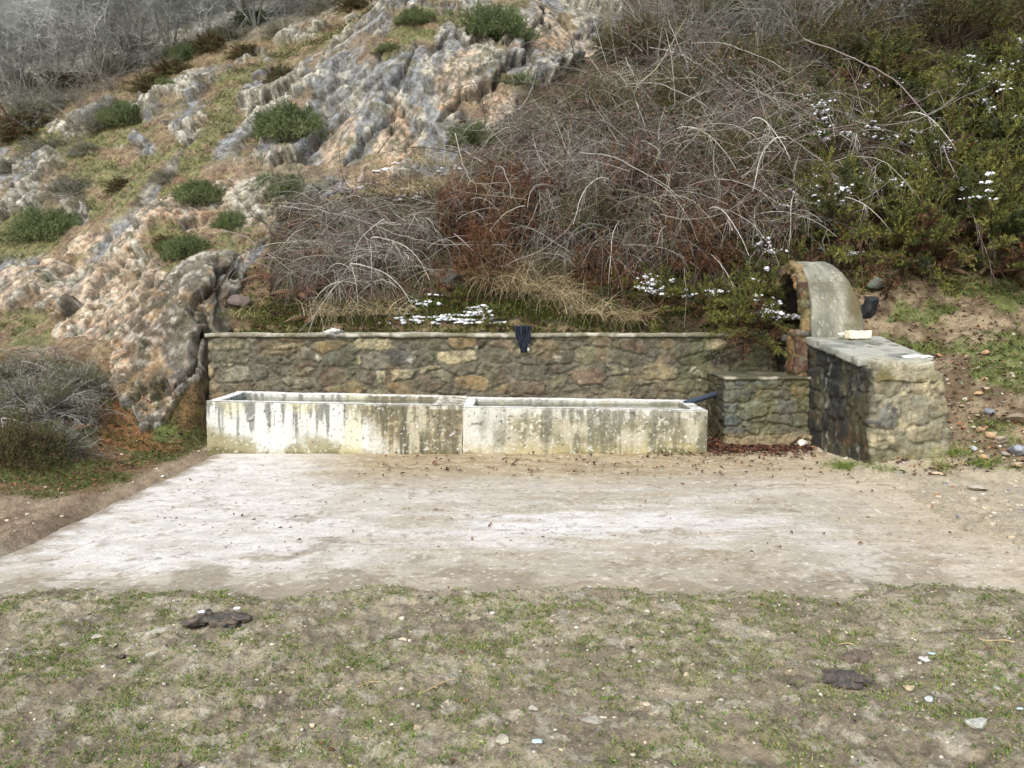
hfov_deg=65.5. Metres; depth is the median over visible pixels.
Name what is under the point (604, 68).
bramble bush
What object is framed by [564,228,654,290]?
bracken bush
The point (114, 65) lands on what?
heather bush
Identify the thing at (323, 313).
grass tussock
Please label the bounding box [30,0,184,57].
bare tree
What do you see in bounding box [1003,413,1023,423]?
stone
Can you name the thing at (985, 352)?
stone
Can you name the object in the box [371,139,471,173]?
grass tussock
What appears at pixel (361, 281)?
bramble bush
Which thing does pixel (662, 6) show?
bare shrub
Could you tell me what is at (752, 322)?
juniper bush
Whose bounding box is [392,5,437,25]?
juniper mound
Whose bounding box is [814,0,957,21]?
gorse bush
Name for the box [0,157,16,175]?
heather bush
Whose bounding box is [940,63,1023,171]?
juniper bush
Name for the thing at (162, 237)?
heath bush
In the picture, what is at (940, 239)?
juniper bush
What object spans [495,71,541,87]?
juniper mound
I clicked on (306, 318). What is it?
dead fern
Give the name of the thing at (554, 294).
grass tussock
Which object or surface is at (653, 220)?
bramble bush
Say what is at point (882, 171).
juniper bush
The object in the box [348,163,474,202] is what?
grass tussock
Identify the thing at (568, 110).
bramble bush
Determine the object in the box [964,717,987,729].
stone
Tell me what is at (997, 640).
stick
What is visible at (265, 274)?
dead fern
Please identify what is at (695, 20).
bare shrub
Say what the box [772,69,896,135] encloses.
juniper bush
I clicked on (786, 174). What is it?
gorse bush
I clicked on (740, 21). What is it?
bare shrub
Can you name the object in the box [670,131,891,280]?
bramble bush
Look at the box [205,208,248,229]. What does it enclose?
juniper mound
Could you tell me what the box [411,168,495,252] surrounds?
bracken bush
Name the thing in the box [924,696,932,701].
stone
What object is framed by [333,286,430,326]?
grass tussock
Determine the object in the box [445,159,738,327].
bramble bush
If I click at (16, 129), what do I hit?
heath bush
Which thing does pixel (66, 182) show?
heather bush
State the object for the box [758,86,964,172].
branch
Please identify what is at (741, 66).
bramble bush
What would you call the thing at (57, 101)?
heather bush
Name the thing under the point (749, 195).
bramble bush
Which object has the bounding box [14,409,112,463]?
heather bush
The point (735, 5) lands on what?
gorse bush
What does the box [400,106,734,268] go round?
bramble bush
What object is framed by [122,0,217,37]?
bare tree
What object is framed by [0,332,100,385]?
bramble bush
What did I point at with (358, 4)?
heath bush
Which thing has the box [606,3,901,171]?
bramble bush
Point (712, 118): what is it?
bramble bush
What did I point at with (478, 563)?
pavement
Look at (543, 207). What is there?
bramble bush
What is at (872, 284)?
boulder
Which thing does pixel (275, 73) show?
heath bush
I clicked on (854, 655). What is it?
cow dung
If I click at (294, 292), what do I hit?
dead fern
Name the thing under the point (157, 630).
slab fragment
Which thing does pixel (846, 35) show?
gorse bush
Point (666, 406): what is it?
water
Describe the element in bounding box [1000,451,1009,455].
stone
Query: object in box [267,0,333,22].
bare shrub
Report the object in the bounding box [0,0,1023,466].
hillside
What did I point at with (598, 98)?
gorse bush
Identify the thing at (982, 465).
grass tussock
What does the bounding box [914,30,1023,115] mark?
juniper bush
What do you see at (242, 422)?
water trough
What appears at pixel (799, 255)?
juniper bush
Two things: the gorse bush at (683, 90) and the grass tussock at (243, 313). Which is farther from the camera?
the gorse bush at (683, 90)
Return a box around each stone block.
[705,371,811,449]
[844,330,871,338]
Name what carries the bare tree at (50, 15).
on the hillside
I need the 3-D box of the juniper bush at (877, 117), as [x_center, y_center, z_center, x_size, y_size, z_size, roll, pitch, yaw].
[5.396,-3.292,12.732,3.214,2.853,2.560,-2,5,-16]
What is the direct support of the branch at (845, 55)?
on the hillside
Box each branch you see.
[283,206,520,275]
[450,133,608,204]
[454,127,683,296]
[747,125,895,252]
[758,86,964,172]
[803,38,1014,295]
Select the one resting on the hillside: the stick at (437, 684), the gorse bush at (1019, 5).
the gorse bush at (1019, 5)
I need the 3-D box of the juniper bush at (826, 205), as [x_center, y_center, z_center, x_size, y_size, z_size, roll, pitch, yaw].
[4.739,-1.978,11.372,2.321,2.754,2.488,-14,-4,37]
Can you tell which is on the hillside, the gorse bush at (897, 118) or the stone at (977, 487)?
the gorse bush at (897, 118)
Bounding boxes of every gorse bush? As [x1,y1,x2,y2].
[0,401,76,476]
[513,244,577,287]
[524,68,677,148]
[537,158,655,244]
[581,6,715,62]
[603,55,738,129]
[652,104,788,182]
[661,26,826,98]
[663,0,837,33]
[702,108,844,192]
[747,0,947,67]
[788,74,924,143]
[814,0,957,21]
[876,0,1023,51]
[944,0,1023,25]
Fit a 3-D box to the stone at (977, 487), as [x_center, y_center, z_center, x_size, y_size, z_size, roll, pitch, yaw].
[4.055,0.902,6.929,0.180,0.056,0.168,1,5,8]
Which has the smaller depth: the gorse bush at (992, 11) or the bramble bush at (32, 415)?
the bramble bush at (32, 415)
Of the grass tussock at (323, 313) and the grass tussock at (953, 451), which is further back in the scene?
the grass tussock at (323, 313)
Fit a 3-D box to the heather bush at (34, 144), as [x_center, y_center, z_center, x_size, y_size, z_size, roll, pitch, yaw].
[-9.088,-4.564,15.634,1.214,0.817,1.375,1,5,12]
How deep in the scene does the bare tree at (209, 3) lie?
18.98 m
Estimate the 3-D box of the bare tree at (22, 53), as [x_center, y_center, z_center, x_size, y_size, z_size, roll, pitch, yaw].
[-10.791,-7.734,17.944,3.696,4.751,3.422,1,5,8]
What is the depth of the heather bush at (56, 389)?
8.74 m
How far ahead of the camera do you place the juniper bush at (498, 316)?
10.50 m
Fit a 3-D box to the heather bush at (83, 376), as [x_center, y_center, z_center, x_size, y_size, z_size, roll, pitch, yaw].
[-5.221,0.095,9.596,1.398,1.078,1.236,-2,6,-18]
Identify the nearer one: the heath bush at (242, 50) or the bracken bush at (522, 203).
the bracken bush at (522, 203)
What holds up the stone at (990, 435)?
on the hillside
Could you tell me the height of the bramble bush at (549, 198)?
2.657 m
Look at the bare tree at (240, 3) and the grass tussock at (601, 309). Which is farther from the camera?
the bare tree at (240, 3)
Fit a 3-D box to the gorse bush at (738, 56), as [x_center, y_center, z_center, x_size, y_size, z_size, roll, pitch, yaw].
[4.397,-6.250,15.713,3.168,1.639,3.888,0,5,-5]
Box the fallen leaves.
[0,174,1023,766]
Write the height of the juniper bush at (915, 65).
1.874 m
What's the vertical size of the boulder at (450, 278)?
0.253 m
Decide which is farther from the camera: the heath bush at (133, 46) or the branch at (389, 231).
the heath bush at (133, 46)
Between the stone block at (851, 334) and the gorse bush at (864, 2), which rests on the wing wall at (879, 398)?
the stone block at (851, 334)
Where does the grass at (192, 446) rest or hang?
on the hillside
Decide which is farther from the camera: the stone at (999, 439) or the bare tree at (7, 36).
the bare tree at (7, 36)
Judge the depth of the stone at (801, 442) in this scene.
9.16 m
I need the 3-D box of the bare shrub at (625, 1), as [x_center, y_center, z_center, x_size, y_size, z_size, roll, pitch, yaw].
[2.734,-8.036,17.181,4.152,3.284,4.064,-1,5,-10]
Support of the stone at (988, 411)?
on the hillside
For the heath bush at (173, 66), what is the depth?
17.38 m
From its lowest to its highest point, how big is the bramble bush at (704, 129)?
3.390 m
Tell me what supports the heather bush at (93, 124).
on the hillside
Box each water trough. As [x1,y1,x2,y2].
[206,391,467,455]
[462,397,707,453]
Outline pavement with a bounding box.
[0,449,1023,603]
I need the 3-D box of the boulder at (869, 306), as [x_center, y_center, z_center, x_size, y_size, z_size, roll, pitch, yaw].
[4.535,-0.969,10.113,0.208,0.295,0.243,5,7,42]
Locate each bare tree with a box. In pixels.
[0,0,46,65]
[0,0,70,101]
[0,0,102,113]
[0,0,152,89]
[1,0,161,88]
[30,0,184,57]
[43,0,227,71]
[112,0,152,38]
[112,0,230,62]
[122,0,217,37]
[186,0,251,32]
[206,0,304,29]
[214,0,244,11]
[249,0,285,11]
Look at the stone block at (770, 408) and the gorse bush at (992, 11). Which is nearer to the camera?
the stone block at (770, 408)
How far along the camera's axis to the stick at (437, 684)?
3.26 m
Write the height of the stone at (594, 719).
0.020 m
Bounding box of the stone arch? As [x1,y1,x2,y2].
[774,260,863,375]
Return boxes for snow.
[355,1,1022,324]
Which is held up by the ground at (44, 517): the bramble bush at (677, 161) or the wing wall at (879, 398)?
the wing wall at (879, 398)
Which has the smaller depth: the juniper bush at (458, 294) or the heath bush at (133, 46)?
the juniper bush at (458, 294)
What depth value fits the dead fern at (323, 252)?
11.30 m
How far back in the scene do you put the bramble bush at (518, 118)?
13.23 m
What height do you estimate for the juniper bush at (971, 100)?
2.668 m
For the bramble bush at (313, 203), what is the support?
on the hillside
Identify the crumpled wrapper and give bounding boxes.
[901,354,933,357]
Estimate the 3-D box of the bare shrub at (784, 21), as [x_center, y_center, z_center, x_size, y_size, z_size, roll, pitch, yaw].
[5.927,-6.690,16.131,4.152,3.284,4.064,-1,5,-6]
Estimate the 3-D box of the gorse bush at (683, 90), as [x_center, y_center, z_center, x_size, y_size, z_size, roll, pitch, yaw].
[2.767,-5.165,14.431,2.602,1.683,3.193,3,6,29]
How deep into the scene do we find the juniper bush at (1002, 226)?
10.27 m
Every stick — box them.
[417,679,454,693]
[953,629,991,632]
[979,638,1013,641]
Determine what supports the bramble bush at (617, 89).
on the hillside
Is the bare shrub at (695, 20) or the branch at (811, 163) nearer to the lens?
the branch at (811, 163)
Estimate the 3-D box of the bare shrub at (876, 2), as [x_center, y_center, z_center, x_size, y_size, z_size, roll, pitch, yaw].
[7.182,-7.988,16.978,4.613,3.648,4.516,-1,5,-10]
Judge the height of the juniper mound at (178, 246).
0.554 m
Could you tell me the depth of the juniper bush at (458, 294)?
10.79 m
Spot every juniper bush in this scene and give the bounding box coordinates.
[439,281,489,311]
[461,302,514,332]
[580,265,650,316]
[593,210,653,254]
[618,259,701,332]
[666,268,741,330]
[699,274,797,361]
[710,226,796,283]
[726,257,799,328]
[734,178,786,234]
[736,98,864,186]
[741,234,841,286]
[751,155,881,253]
[765,87,944,197]
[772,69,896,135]
[773,143,906,295]
[806,19,973,91]
[811,129,982,240]
[827,32,978,116]
[836,167,1000,303]
[854,122,1023,281]
[876,95,1023,211]
[887,150,1023,292]
[888,53,1023,148]
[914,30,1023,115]
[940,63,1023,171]
[952,115,1023,247]
[971,13,1023,78]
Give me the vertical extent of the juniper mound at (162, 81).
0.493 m
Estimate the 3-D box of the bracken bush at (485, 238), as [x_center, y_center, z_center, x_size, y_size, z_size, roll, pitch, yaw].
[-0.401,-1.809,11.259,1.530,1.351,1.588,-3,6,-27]
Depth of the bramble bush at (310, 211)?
11.47 m
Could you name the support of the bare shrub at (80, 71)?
on the hillside
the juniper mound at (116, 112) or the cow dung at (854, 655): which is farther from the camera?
the juniper mound at (116, 112)
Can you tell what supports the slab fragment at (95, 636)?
on the ground at (44, 517)
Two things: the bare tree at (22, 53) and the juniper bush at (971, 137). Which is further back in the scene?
the bare tree at (22, 53)
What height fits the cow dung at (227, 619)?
0.094 m
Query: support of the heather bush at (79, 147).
on the hillside
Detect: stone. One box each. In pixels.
[323,328,343,337]
[495,734,509,744]
[528,705,537,710]
[581,715,604,724]
[797,439,808,445]
[902,685,914,691]
[918,656,930,662]
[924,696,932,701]
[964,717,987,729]
[967,484,988,489]
[973,391,983,394]
[975,426,985,432]
[979,454,989,459]
[981,350,989,354]
[983,408,995,413]
[984,431,996,438]
[993,436,1007,443]
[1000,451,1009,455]
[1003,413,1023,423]
[1006,444,1023,455]
[1011,462,1022,466]
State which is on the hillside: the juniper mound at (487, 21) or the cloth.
the juniper mound at (487, 21)
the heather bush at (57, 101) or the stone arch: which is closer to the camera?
the stone arch
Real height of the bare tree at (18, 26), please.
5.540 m
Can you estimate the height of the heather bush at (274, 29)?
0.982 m
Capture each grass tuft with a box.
[814,455,872,471]
[848,457,907,473]
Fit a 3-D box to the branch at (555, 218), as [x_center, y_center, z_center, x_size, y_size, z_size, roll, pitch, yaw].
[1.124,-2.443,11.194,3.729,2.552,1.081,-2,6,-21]
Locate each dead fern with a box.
[235,259,269,283]
[272,279,334,297]
[283,302,328,322]
[292,232,346,256]
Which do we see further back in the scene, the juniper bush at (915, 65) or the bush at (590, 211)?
the juniper bush at (915, 65)
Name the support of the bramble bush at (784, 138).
on the hillside
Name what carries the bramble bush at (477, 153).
on the hillside
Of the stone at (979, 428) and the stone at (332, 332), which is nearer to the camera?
the stone at (979, 428)
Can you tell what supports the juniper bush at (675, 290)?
on the hillside
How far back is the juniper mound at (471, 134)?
13.50 m
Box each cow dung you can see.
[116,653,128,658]
[179,609,251,628]
[817,668,873,689]
[835,648,872,663]
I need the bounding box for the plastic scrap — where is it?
[532,738,542,743]
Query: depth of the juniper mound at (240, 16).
19.77 m
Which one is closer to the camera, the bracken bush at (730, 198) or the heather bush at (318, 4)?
the bracken bush at (730, 198)
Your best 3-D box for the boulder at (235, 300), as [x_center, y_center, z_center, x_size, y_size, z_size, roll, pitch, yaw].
[-3.629,-1.101,10.619,0.324,0.184,0.344,0,5,2]
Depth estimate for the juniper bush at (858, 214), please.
11.27 m
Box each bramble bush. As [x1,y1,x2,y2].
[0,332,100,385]
[0,376,98,435]
[3,375,139,436]
[207,167,431,287]
[212,208,409,329]
[240,128,420,241]
[251,171,468,332]
[281,147,493,306]
[350,160,523,271]
[368,82,635,216]
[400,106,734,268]
[410,44,648,161]
[426,47,657,193]
[430,126,682,263]
[433,143,644,273]
[435,0,755,141]
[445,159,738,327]
[448,19,714,179]
[493,131,771,301]
[495,84,838,254]
[497,35,739,248]
[498,8,862,228]
[534,43,795,168]
[549,136,789,332]
[557,59,843,242]
[568,125,836,279]
[576,2,843,129]
[582,0,856,176]
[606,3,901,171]
[653,82,979,267]
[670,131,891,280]
[730,38,994,244]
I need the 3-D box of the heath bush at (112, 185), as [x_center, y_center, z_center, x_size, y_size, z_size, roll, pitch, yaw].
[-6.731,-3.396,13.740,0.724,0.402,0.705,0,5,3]
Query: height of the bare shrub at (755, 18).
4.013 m
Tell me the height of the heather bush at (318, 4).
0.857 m
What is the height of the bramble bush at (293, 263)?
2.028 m
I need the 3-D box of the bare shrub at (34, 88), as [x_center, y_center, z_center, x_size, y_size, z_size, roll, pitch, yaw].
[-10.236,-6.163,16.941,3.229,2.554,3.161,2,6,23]
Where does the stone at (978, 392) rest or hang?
on the hillside
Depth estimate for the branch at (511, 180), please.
11.73 m
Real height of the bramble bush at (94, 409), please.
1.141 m
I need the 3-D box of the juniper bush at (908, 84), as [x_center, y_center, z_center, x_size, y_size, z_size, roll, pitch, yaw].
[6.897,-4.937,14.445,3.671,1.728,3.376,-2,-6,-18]
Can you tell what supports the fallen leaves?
on the ground at (44, 517)
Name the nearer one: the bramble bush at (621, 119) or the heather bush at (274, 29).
the bramble bush at (621, 119)
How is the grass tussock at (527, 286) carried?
on the hillside
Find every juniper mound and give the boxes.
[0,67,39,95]
[0,203,83,243]
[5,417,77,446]
[93,98,142,128]
[147,75,176,90]
[154,232,212,260]
[161,39,204,62]
[170,177,229,206]
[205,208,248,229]
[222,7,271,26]
[246,98,332,142]
[247,169,308,202]
[370,42,399,53]
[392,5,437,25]
[438,0,544,43]
[442,120,497,147]
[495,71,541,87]
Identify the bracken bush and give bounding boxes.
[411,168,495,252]
[433,204,535,294]
[455,153,582,248]
[473,157,535,197]
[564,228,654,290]
[584,137,692,219]
[627,192,744,279]
[667,156,781,239]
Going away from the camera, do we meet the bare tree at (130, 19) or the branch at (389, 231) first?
the branch at (389, 231)
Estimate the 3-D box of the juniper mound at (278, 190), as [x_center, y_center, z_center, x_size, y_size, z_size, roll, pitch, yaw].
[-3.679,-3.105,12.968,1.306,0.784,1.262,4,6,36]
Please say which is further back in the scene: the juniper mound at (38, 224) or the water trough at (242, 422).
the juniper mound at (38, 224)
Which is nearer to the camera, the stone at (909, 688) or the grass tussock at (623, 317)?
the stone at (909, 688)
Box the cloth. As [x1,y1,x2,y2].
[514,325,531,352]
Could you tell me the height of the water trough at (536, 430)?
0.557 m
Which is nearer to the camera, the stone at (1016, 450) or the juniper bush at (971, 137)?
the stone at (1016, 450)
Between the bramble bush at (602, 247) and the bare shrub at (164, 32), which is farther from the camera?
the bare shrub at (164, 32)
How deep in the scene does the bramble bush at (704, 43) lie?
14.20 m
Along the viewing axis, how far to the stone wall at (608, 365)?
10.07 m
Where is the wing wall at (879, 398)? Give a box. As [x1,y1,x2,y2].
[776,334,951,464]
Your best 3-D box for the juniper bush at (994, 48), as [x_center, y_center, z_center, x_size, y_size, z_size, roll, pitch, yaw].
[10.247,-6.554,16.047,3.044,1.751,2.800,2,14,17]
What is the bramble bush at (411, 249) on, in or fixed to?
on the hillside
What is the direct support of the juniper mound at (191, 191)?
on the hillside
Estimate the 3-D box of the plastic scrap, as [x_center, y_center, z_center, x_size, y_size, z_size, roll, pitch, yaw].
[0.090,1.269,2.828,0.041,0.011,0.030,0,5,0]
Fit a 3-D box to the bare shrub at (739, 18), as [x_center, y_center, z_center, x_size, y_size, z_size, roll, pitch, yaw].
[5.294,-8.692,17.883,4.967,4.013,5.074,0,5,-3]
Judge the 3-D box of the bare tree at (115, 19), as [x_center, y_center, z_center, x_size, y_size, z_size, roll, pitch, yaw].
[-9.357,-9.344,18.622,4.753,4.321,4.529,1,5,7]
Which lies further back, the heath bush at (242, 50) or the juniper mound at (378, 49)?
the heath bush at (242, 50)
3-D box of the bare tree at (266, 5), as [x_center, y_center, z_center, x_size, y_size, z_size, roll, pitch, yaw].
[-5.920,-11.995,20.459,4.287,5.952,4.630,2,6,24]
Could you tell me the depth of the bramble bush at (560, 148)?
12.42 m
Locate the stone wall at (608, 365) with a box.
[205,332,774,408]
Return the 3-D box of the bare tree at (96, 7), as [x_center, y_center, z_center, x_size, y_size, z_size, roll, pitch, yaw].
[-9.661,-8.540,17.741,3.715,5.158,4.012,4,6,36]
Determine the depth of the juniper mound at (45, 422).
8.52 m
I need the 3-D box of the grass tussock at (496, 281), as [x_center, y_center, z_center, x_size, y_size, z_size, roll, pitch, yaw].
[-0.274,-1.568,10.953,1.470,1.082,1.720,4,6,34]
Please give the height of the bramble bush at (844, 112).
3.738 m
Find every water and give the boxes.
[256,400,436,403]
[476,404,685,408]
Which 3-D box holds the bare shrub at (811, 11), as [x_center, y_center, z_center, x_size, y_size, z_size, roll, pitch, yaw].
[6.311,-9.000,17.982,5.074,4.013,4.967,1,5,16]
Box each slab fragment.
[91,634,102,638]
[146,626,172,634]
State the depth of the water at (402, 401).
9.56 m
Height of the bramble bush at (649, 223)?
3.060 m
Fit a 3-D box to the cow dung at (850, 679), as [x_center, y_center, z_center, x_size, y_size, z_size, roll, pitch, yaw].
[1.387,1.230,3.315,0.205,0.060,0.171,3,6,34]
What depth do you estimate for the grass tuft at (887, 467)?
7.77 m
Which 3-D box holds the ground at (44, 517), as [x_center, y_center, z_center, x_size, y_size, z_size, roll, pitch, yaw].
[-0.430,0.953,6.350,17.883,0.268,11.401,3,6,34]
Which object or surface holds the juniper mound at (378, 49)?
on the hillside
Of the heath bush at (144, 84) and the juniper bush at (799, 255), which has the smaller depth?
the juniper bush at (799, 255)
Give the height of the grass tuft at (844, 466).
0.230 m
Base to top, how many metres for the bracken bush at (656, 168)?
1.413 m
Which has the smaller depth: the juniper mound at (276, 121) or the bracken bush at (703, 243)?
the bracken bush at (703, 243)
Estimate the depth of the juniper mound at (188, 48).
18.16 m
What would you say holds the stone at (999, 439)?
on the hillside
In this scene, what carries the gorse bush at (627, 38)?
on the hillside
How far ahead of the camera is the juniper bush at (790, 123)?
12.86 m
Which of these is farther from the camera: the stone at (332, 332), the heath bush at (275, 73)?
the heath bush at (275, 73)
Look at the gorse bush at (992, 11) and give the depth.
16.52 m
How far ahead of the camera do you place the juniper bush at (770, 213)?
11.79 m
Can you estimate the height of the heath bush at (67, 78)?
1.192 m
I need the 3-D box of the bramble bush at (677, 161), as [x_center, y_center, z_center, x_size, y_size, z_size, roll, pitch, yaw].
[2.333,-2.946,12.125,5.778,3.319,5.121,-2,6,-22]
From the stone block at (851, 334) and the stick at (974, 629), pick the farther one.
the stone block at (851, 334)
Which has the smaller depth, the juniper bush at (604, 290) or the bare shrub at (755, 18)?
the juniper bush at (604, 290)
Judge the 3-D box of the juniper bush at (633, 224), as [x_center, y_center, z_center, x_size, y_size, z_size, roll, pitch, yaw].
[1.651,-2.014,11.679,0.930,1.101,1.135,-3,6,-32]
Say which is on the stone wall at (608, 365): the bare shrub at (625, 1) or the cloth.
the cloth
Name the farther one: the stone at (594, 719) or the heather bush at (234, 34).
the heather bush at (234, 34)
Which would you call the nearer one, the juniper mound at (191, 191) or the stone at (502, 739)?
the stone at (502, 739)
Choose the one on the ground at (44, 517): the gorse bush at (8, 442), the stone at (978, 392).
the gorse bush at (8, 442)
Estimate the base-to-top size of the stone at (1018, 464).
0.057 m
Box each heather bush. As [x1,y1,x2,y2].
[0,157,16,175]
[0,353,45,390]
[0,365,108,441]
[1,89,61,124]
[12,131,67,159]
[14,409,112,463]
[24,82,88,112]
[28,165,93,208]
[28,352,133,411]
[58,139,103,156]
[64,109,107,140]
[83,45,149,80]
[143,165,178,187]
[200,14,253,46]
[252,13,300,41]
[293,0,341,19]
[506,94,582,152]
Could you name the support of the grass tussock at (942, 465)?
on the ground at (44, 517)
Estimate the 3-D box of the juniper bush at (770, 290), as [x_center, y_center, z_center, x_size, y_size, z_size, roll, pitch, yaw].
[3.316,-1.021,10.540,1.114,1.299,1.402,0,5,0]
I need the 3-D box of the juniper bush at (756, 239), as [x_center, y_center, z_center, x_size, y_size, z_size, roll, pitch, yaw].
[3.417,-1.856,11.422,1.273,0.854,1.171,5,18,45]
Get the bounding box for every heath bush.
[0,105,53,145]
[35,64,92,96]
[100,176,128,193]
[106,31,157,56]
[122,69,172,96]
[144,232,177,251]
[148,55,193,78]
[183,27,226,56]
[224,40,265,59]
[261,60,297,83]
[331,0,371,14]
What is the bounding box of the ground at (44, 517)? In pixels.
[0,429,1023,767]
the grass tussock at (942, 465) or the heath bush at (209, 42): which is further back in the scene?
the heath bush at (209, 42)
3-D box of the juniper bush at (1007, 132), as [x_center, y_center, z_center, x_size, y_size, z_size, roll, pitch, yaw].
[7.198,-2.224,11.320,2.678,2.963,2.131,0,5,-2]
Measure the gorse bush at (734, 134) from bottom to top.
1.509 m
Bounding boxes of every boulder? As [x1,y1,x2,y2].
[226,294,250,307]
[443,270,465,287]
[861,296,878,318]
[867,278,884,289]
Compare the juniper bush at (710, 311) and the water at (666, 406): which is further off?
the juniper bush at (710, 311)
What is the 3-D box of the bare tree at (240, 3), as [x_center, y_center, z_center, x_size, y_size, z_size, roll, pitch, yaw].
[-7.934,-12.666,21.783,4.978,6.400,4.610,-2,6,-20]
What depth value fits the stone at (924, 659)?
3.49 m
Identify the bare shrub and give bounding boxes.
[0,38,121,138]
[4,4,195,109]
[17,70,124,135]
[82,0,233,67]
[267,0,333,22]
[552,0,706,60]
[565,0,791,71]
[590,0,827,89]
[604,0,712,28]
[649,0,793,30]
[683,0,869,63]
[729,0,910,80]
[750,0,843,25]
[764,0,949,74]
[808,0,969,47]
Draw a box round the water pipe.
[683,391,717,403]
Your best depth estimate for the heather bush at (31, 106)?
16.52 m
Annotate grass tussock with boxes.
[214,295,276,321]
[278,282,376,329]
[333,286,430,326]
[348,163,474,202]
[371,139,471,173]
[378,156,489,198]
[434,236,550,304]
[468,241,590,312]
[496,258,610,314]
[538,278,641,329]
[593,292,662,332]
[921,443,968,475]
[933,442,978,462]
[961,448,1011,470]
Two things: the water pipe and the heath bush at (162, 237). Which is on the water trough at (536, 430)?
the water pipe
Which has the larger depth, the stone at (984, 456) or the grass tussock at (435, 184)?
the grass tussock at (435, 184)
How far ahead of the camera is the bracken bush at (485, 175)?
12.61 m
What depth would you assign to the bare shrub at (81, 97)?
15.67 m
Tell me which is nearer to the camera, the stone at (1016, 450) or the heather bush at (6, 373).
the stone at (1016, 450)
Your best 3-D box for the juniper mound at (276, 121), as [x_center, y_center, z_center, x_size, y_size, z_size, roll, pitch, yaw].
[-3.899,-4.535,14.123,1.463,1.043,1.608,4,6,36]
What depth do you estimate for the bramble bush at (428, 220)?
11.54 m
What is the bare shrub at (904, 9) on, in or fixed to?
on the hillside
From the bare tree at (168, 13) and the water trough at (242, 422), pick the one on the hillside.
the bare tree at (168, 13)
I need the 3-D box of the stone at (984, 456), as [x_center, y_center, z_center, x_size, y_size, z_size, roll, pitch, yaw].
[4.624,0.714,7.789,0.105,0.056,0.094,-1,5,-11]
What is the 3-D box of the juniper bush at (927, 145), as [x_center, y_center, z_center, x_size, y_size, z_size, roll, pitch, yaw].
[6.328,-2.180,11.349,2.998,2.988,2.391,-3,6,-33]
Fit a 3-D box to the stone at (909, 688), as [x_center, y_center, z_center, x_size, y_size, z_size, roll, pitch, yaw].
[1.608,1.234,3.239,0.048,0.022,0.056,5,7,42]
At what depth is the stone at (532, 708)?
3.10 m
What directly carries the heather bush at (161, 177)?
on the hillside
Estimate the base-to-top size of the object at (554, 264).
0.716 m

